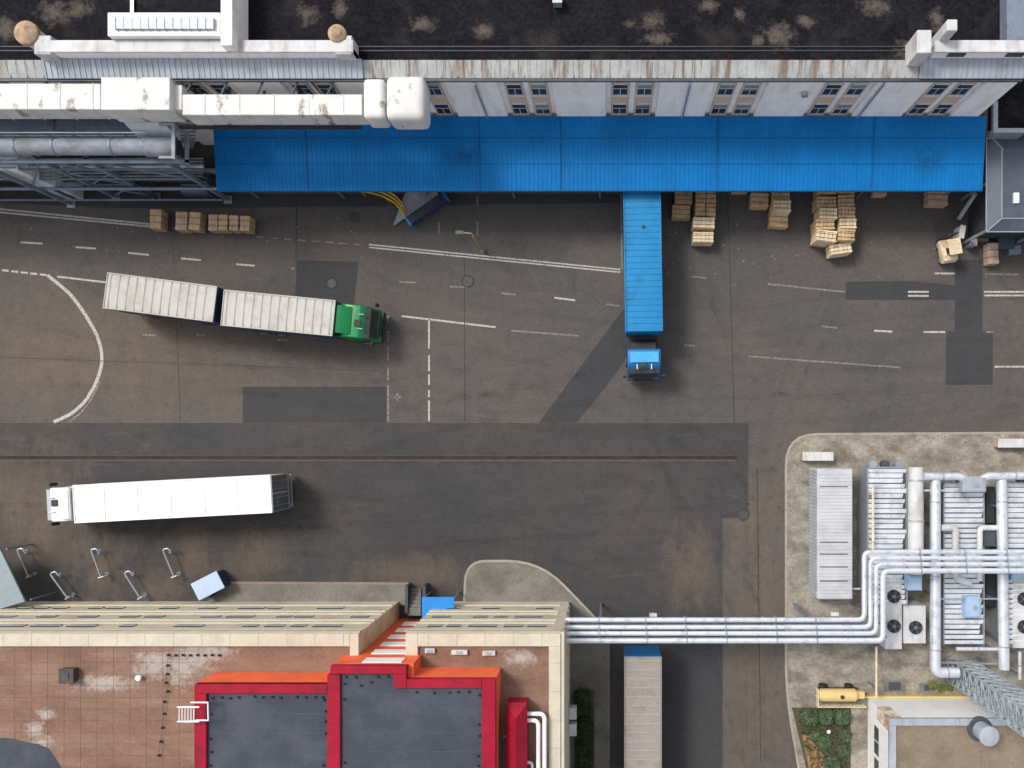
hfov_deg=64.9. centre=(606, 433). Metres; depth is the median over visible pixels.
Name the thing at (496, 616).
window
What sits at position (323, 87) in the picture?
window
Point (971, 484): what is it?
equipment box
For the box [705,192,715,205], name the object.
wooden crate
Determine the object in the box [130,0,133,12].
roof rail
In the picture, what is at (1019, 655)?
insulated pipe
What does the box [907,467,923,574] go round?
insulated pipe
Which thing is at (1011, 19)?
plant box
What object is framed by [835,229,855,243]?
wooden crate
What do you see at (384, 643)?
stair window
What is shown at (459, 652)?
roof lamp
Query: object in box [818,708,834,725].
shrub
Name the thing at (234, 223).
wooden crate
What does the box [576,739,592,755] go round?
shrub
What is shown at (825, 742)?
shrub
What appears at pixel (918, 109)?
window
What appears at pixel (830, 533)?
storage container
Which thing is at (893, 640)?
fan condenser
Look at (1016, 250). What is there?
tool box
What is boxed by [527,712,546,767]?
roof pipework
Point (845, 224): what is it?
wooden crate
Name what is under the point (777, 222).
wooden crate
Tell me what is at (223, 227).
wooden crate
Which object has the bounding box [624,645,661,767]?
parked trailer
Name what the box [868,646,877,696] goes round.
insulated pipe
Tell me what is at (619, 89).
window
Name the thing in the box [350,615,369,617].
window
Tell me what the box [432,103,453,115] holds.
window
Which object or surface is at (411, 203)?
loading ramp
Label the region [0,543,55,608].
bicycle shelter
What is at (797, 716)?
flower bed
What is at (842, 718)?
shrub
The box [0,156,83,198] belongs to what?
machine housing
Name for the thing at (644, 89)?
window
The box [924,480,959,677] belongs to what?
insulated pipe
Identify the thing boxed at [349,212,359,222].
manhole cover
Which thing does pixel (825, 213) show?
wooden crate
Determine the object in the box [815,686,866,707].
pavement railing
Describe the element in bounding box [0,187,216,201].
pipe
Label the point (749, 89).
window
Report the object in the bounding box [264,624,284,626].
window
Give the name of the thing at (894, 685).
pavement hatch
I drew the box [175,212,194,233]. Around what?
wooden crate
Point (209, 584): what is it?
skip container
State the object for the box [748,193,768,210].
wooden crate
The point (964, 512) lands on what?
cooling unit
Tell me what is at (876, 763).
window
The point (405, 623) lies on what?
stair window
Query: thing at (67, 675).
roof vent
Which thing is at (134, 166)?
pipe
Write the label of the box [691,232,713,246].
wooden crate
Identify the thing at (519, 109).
window
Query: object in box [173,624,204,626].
window
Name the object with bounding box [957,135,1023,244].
grey shelter
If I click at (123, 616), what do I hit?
window
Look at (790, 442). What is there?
litter
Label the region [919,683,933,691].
pavement hatch
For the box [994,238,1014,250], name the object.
machine box
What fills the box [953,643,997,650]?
insulated pipe
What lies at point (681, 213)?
wooden crate
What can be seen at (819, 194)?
wooden crate
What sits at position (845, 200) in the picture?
wooden crate
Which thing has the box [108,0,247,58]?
roof monitor
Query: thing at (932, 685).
weed tuft
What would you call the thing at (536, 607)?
window
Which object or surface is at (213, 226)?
wooden crate
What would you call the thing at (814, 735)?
shrub
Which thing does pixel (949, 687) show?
weed tuft
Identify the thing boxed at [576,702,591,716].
shrub
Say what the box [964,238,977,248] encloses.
waste bin
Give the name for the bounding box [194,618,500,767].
red penthouse
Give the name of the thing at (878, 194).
wooden crate
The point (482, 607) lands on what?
window
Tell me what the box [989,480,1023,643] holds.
cooling unit
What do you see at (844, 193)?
wooden crate
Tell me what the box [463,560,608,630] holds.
kerb
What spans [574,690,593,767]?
planting bed
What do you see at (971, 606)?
equipment box
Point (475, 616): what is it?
window
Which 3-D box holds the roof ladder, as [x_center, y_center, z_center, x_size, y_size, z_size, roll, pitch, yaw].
[-24.595,16.418,47.292,3.313,2.083,1.371,-15,90,0]
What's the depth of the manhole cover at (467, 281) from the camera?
58.97 m
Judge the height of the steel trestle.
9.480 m
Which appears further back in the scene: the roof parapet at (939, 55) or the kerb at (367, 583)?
the kerb at (367, 583)
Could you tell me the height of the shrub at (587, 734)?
1.148 m
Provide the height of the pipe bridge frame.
5.500 m
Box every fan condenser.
[876,578,901,648]
[902,600,925,642]
[1009,582,1023,647]
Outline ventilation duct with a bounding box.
[0,77,430,140]
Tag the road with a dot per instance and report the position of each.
(628, 537)
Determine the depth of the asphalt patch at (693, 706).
58.99 m
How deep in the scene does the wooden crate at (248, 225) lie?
57.92 m
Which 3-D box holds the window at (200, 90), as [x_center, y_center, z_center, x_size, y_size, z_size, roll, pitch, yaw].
[-25.610,-21.493,49.915,1.120,1.730,0.105,0,90,0]
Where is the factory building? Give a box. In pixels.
[0,0,1022,144]
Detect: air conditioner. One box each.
[569,705,576,719]
[569,721,576,735]
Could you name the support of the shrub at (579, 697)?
on the planting bed at (576, 753)
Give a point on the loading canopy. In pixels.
(687, 154)
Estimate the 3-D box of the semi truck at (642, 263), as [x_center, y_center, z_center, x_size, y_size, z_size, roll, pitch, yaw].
[2.535,-12.280,56.977,2.980,4.035,16.830,-1,90,0]
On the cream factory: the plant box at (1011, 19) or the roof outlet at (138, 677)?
the roof outlet at (138, 677)
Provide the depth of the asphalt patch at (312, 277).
59.00 m
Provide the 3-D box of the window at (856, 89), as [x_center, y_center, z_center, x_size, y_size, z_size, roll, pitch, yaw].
[15.630,-21.493,49.915,1.120,1.730,0.105,0,90,0]
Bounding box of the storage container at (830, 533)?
[808,467,860,598]
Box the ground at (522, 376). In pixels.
[0,142,1023,767]
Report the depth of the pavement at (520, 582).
58.87 m
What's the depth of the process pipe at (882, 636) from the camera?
53.27 m
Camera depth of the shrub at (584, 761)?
58.07 m
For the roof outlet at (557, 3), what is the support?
on the factory building
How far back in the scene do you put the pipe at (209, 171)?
57.62 m
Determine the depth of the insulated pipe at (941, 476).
55.27 m
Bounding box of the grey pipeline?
[0,122,188,167]
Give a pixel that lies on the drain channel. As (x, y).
(367, 456)
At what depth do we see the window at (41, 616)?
53.87 m
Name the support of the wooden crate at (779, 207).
on the ground at (522, 376)
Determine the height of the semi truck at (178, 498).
4.007 m
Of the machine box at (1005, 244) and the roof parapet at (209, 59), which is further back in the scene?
the machine box at (1005, 244)
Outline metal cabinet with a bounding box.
[953,225,965,239]
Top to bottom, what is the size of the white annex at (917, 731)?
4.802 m
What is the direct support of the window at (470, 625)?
in the cream factory
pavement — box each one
[208,584,404,604]
[465,562,609,767]
[787,434,1023,767]
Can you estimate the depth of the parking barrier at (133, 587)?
58.19 m
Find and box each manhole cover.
[326,278,336,288]
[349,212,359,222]
[461,275,473,287]
[737,509,748,520]
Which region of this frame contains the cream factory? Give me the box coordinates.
[0,601,569,767]
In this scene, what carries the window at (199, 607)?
in the cream factory
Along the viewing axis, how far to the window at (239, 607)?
56.65 m
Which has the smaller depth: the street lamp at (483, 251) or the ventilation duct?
the ventilation duct
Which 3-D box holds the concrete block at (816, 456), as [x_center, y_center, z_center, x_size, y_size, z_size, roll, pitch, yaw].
[15.420,1.677,58.435,2.254,0.870,0.640,0,90,0]
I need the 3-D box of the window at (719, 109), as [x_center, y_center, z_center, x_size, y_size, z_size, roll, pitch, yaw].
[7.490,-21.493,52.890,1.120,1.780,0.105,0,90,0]
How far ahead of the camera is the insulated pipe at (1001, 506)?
55.51 m
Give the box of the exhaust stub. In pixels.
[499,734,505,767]
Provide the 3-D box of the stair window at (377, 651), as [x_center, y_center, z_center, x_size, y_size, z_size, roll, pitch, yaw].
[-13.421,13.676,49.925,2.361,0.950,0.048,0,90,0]
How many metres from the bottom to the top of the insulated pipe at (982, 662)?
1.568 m
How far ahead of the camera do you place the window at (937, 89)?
50.00 m
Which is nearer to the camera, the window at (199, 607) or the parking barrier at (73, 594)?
the window at (199, 607)
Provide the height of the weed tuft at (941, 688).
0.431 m
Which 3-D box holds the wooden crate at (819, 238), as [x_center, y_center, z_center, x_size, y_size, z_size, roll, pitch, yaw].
[15.762,-14.152,58.000,1.460,2.000,0.820,7,90,0]
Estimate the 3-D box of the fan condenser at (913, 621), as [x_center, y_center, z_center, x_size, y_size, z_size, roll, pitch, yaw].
[21.967,13.626,57.750,1.605,2.240,2.704,0,90,0]
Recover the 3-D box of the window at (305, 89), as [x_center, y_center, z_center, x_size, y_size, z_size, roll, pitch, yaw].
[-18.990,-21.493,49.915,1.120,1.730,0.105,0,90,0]
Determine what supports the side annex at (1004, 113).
on the ground at (522, 376)
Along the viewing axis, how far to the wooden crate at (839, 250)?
57.56 m
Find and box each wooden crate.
[149,209,169,231]
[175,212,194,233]
[188,212,207,233]
[208,214,223,233]
[218,215,233,233]
[229,215,244,233]
[240,216,255,234]
[671,205,690,221]
[674,192,692,205]
[691,217,714,232]
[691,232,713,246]
[693,203,705,216]
[694,192,705,205]
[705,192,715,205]
[705,203,715,217]
[730,192,746,194]
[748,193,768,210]
[767,211,787,229]
[768,200,790,214]
[769,192,789,205]
[809,219,834,235]
[809,229,836,248]
[811,196,836,213]
[812,192,836,200]
[813,208,837,221]
[825,243,852,258]
[834,206,855,222]
[834,219,856,230]
[835,192,854,196]
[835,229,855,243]
[836,195,854,207]
[870,192,886,197]
[923,192,947,208]
[982,243,998,265]
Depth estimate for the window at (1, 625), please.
51.35 m
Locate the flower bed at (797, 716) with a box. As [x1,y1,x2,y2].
[792,707,850,767]
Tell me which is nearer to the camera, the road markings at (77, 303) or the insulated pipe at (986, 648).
the insulated pipe at (986, 648)
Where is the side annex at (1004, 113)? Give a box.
[979,79,1023,143]
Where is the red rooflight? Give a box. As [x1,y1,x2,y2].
[506,697,527,767]
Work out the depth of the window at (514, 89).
49.99 m
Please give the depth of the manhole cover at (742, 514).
58.97 m
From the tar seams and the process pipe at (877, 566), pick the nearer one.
the process pipe at (877, 566)
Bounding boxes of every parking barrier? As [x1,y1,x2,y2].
[17,548,37,577]
[50,571,75,599]
[91,548,108,578]
[124,571,147,599]
[162,548,180,577]
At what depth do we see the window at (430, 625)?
51.35 m
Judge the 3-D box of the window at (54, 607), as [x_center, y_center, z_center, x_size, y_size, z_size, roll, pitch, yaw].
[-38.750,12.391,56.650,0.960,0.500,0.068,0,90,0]
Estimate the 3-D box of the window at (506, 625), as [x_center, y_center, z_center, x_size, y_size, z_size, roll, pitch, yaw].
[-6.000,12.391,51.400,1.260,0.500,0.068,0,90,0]
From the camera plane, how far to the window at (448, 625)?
51.35 m
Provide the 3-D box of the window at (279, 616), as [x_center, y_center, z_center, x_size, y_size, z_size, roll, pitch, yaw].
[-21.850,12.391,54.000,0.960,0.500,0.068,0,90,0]
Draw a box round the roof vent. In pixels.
[58,667,77,683]
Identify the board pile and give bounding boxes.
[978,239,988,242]
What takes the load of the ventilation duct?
attached to the factory building
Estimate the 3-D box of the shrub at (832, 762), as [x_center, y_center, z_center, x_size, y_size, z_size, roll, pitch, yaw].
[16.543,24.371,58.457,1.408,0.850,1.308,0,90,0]
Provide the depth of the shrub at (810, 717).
58.25 m
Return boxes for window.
[0,615,16,617]
[0,624,27,626]
[30,624,62,626]
[36,615,57,617]
[52,607,69,608]
[66,624,98,626]
[77,615,99,617]
[105,607,125,608]
[119,615,140,617]
[119,624,136,626]
[144,615,165,617]
[158,607,178,608]
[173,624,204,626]
[182,83,210,94]
[198,607,217,608]
[200,615,221,617]
[207,83,234,94]
[225,615,254,617]
[238,607,265,608]
[242,624,258,626]
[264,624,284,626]
[276,615,291,617]
[290,83,315,94]
[290,624,306,626]
[294,615,313,617]
[312,624,342,626]
[314,83,339,94]
[317,607,343,608]
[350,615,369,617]
[362,657,404,662]
[371,649,405,653]
[380,642,405,645]
[387,635,405,638]
[395,628,410,631]
[402,622,416,624]
[427,83,444,96]
[427,624,442,626]
[431,615,450,617]
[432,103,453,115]
[446,624,460,626]
[468,624,496,626]
[473,615,486,617]
[482,607,499,608]
[494,615,507,617]
[504,624,522,626]
[505,83,524,96]
[511,103,529,115]
[514,615,541,617]
[527,624,545,626]
[530,83,548,96]
[534,103,551,115]
[536,607,552,608]
[611,83,628,96]
[611,103,627,115]
[634,103,650,115]
[635,83,652,96]
[709,103,728,115]
[715,83,735,96]
[732,103,751,115]
[739,83,760,96]
[807,103,829,115]
[819,83,843,96]
[830,103,853,115]
[843,83,868,96]
[874,725,878,756]
[874,757,878,767]
[905,103,931,115]
[923,83,950,96]
[928,103,954,115]
[947,83,975,96]
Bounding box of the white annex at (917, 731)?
[865,695,1023,767]
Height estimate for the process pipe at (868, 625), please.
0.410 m
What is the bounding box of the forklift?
[935,224,962,263]
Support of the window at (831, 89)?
in the factory building
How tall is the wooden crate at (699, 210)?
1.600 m
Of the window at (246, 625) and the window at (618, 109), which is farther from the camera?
the window at (618, 109)
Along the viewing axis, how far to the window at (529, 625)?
51.35 m
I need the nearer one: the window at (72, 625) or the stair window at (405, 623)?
the window at (72, 625)
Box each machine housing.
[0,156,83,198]
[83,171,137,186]
[180,174,219,198]
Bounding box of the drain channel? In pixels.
[0,455,735,460]
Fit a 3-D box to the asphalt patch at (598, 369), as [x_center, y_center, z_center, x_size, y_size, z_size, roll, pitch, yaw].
[-0.835,-4.368,58.996,2.412,0.001,10.728,37,90,0]
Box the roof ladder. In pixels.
[177,702,208,721]
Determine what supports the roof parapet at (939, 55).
on the factory building
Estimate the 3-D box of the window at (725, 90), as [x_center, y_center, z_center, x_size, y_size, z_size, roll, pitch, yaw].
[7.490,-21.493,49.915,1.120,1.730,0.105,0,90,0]
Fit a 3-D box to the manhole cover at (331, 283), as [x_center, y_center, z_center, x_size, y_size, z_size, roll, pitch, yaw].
[-20.329,-11.095,58.980,0.840,0.029,0.840,0,90,0]
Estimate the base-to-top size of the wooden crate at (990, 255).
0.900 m
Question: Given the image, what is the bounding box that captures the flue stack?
[967,716,998,745]
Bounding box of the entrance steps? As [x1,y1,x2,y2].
[405,583,428,615]
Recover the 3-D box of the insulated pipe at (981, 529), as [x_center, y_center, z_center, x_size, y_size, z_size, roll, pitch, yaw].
[26.703,8.391,57.327,1.376,3.087,3.913,0,90,0]
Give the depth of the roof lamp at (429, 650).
49.17 m
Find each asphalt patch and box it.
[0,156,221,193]
[0,194,622,207]
[243,387,385,422]
[295,260,358,304]
[539,309,643,422]
[664,645,722,767]
[846,260,992,384]
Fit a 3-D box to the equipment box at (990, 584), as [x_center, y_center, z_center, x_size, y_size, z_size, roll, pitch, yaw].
[27.671,11.262,58.135,0.811,1.470,2.433,0,90,0]
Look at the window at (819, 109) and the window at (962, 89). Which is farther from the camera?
the window at (819, 109)
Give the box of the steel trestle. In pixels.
[0,119,231,207]
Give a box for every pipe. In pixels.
[0,174,201,186]
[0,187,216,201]
[28,164,203,191]
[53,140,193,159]
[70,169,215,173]
[565,549,1023,622]
[567,555,1023,629]
[567,561,1023,635]
[567,568,1023,643]
[868,487,874,548]
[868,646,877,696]
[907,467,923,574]
[924,472,1023,480]
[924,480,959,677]
[924,590,996,599]
[926,522,971,586]
[929,657,996,664]
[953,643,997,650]
[976,525,996,580]
[985,480,1009,670]
[1009,650,1021,679]
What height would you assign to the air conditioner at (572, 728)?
0.760 m
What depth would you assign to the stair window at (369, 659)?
47.91 m
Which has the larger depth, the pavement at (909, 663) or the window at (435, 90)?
the pavement at (909, 663)
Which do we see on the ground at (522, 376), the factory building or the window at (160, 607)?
the factory building
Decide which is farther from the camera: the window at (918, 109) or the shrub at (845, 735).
the shrub at (845, 735)
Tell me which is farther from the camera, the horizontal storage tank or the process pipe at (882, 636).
the horizontal storage tank
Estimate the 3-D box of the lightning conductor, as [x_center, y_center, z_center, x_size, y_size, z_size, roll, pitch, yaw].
[-26.993,16.135,49.304,2.871,0.172,7.406,31,90,0]
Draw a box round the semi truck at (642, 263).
[623,192,664,380]
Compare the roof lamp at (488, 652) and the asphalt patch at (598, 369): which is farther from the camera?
the asphalt patch at (598, 369)
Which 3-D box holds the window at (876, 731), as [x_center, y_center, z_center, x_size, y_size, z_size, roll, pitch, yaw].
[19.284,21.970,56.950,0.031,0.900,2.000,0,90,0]
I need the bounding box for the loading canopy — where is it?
[213,116,986,198]
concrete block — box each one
[800,452,833,460]
[993,439,1023,447]
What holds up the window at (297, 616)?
in the cream factory
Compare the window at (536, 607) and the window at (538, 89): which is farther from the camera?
the window at (536, 607)
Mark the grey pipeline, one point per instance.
(165, 147)
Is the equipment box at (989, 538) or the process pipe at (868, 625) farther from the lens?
the equipment box at (989, 538)
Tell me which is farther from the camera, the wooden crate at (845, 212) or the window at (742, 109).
the wooden crate at (845, 212)
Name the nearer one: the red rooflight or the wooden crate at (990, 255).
the red rooflight
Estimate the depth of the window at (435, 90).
50.00 m
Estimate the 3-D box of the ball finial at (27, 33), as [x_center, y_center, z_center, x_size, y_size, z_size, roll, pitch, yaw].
[-34.075,-23.528,47.365,1.440,1.670,1.440,0,90,0]
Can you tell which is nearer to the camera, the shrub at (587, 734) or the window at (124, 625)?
the window at (124, 625)
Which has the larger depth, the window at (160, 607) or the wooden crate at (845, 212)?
the wooden crate at (845, 212)
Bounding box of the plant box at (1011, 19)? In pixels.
[1000,0,1023,39]
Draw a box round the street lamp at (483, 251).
[455,231,485,253]
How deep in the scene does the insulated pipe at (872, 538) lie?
55.73 m
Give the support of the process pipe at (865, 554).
attached to the pipe bridge frame
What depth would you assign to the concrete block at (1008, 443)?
58.00 m
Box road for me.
[0,423,748,767]
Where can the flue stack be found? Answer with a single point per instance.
(983, 730)
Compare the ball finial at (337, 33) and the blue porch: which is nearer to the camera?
the ball finial at (337, 33)
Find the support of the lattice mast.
on the pavement at (909, 663)
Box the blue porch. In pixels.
[422,591,459,617]
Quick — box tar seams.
[3,192,760,762]
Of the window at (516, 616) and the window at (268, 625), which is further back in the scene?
the window at (516, 616)
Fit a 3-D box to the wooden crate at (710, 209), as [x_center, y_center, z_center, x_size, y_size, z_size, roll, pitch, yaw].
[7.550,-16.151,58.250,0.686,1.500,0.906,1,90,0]
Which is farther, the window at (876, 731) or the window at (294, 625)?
the window at (876, 731)
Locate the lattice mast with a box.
[947,657,1023,737]
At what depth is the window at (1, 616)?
53.87 m
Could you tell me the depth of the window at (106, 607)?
56.65 m
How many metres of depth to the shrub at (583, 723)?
58.10 m
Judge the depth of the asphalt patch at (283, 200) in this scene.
59.00 m
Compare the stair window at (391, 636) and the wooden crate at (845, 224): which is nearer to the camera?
the stair window at (391, 636)
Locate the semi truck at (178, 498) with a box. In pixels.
[46,473,293,525]
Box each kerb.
[230,581,408,584]
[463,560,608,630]
[785,432,1023,767]
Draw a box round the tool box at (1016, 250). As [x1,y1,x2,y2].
[1006,245,1020,255]
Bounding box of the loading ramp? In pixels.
[361,192,449,227]
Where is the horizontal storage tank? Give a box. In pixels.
[817,683,864,701]
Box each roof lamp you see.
[425,648,434,652]
[451,650,467,654]
[482,650,494,655]
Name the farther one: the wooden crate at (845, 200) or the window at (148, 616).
the wooden crate at (845, 200)
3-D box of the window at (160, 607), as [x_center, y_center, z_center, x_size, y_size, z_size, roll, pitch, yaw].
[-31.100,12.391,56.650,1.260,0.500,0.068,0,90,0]
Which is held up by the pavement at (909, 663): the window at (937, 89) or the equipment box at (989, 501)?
the equipment box at (989, 501)
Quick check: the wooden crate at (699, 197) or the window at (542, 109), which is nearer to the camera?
the window at (542, 109)
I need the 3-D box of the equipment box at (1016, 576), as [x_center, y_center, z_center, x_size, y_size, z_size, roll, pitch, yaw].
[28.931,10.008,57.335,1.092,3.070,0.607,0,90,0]
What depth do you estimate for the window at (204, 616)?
53.87 m
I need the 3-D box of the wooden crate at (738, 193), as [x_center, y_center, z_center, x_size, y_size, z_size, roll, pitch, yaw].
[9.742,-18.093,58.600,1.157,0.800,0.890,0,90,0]
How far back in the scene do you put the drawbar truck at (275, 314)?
55.04 m
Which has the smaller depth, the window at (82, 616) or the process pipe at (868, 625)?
the process pipe at (868, 625)
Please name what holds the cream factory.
on the ground at (522, 376)
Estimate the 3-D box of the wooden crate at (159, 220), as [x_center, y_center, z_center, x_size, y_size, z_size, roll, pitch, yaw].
[-32.761,-15.583,58.425,0.818,1.150,1.393,3,90,0]
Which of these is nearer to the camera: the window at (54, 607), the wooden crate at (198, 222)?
the window at (54, 607)
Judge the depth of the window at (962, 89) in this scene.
49.98 m
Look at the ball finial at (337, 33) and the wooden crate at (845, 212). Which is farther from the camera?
the wooden crate at (845, 212)
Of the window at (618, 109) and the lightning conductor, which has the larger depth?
the window at (618, 109)
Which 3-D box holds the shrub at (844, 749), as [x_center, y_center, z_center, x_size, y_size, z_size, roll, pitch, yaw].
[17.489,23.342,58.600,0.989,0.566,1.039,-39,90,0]
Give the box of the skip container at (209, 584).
[191,570,230,600]
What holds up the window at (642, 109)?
in the factory building
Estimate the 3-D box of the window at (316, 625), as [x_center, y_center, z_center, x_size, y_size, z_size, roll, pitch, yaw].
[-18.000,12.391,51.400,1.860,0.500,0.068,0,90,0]
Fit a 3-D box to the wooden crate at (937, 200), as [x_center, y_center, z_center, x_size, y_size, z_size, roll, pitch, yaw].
[24.158,-17.199,58.500,1.486,1.000,1.089,3,90,0]
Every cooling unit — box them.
[857,460,907,605]
[941,480,984,644]
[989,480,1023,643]
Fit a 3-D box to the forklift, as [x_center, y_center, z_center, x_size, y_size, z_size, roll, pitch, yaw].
[24.811,-13.926,57.899,1.000,2.197,2.962,-10,90,0]
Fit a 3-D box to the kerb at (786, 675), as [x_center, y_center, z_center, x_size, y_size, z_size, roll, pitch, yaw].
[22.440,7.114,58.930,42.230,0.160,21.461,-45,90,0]
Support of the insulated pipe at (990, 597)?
on the pavement at (909, 663)
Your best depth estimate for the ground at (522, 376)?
59.00 m
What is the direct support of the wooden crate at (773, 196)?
on the ground at (522, 376)
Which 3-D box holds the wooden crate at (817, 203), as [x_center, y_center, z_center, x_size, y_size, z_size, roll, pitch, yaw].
[15.814,-16.610,58.050,1.387,1.900,0.775,0,90,0]
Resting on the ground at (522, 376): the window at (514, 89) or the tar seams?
the tar seams
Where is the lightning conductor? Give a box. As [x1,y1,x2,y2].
[157,654,220,756]
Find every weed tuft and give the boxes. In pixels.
[928,682,937,689]
[936,683,945,692]
[945,682,953,691]
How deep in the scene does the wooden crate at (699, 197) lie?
57.56 m
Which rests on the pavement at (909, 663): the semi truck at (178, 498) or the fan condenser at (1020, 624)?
the fan condenser at (1020, 624)
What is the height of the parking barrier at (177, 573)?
0.910 m
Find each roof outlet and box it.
[135,675,141,680]
[552,0,561,7]
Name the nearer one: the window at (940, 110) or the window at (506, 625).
the window at (506, 625)
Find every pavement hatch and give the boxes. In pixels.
[884,680,905,691]
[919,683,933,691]
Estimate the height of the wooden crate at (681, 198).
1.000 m
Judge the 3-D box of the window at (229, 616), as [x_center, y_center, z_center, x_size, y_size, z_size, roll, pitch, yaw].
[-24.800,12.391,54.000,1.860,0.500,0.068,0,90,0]
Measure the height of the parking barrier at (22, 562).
0.910 m
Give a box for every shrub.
[573,687,590,704]
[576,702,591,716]
[576,714,592,730]
[576,727,592,742]
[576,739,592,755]
[576,753,593,767]
[801,708,818,726]
[809,729,819,740]
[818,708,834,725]
[818,735,831,749]
[822,756,840,767]
[833,708,851,725]
[837,743,849,757]
[839,729,851,741]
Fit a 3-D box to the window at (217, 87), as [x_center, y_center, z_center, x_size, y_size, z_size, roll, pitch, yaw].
[-24.090,-21.493,49.915,1.120,1.730,0.105,0,90,0]
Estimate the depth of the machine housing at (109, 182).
57.79 m
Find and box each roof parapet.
[34,36,363,78]
[905,20,1023,78]
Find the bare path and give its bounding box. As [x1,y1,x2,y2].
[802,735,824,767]
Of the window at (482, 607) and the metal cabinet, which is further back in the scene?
the metal cabinet
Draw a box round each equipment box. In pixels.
[904,574,921,589]
[958,477,985,491]
[961,595,980,617]
[983,531,995,546]
[985,486,994,522]
[985,574,995,605]
[1009,574,1023,579]
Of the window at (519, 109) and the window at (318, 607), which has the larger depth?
the window at (318, 607)
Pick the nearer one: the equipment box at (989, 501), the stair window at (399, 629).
the stair window at (399, 629)
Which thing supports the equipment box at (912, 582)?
on the pavement at (909, 663)
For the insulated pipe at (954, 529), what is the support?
on the pavement at (909, 663)
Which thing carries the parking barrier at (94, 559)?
on the road
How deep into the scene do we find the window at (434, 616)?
53.87 m
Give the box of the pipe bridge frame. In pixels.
[573,603,886,643]
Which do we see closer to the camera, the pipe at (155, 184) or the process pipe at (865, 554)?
the process pipe at (865, 554)
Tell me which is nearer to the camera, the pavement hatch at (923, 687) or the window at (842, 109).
the window at (842, 109)
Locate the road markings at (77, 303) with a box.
[0,208,1023,422]
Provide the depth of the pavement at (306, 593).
58.87 m
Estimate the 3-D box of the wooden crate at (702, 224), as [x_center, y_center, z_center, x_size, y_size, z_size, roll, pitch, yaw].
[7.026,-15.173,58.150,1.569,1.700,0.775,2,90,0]
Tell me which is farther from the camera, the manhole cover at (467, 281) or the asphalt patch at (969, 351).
the asphalt patch at (969, 351)
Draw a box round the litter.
[30,196,1023,690]
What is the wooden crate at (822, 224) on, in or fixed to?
on the ground at (522, 376)
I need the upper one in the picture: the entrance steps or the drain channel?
the drain channel
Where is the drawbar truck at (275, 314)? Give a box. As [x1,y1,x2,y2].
[103,272,385,345]

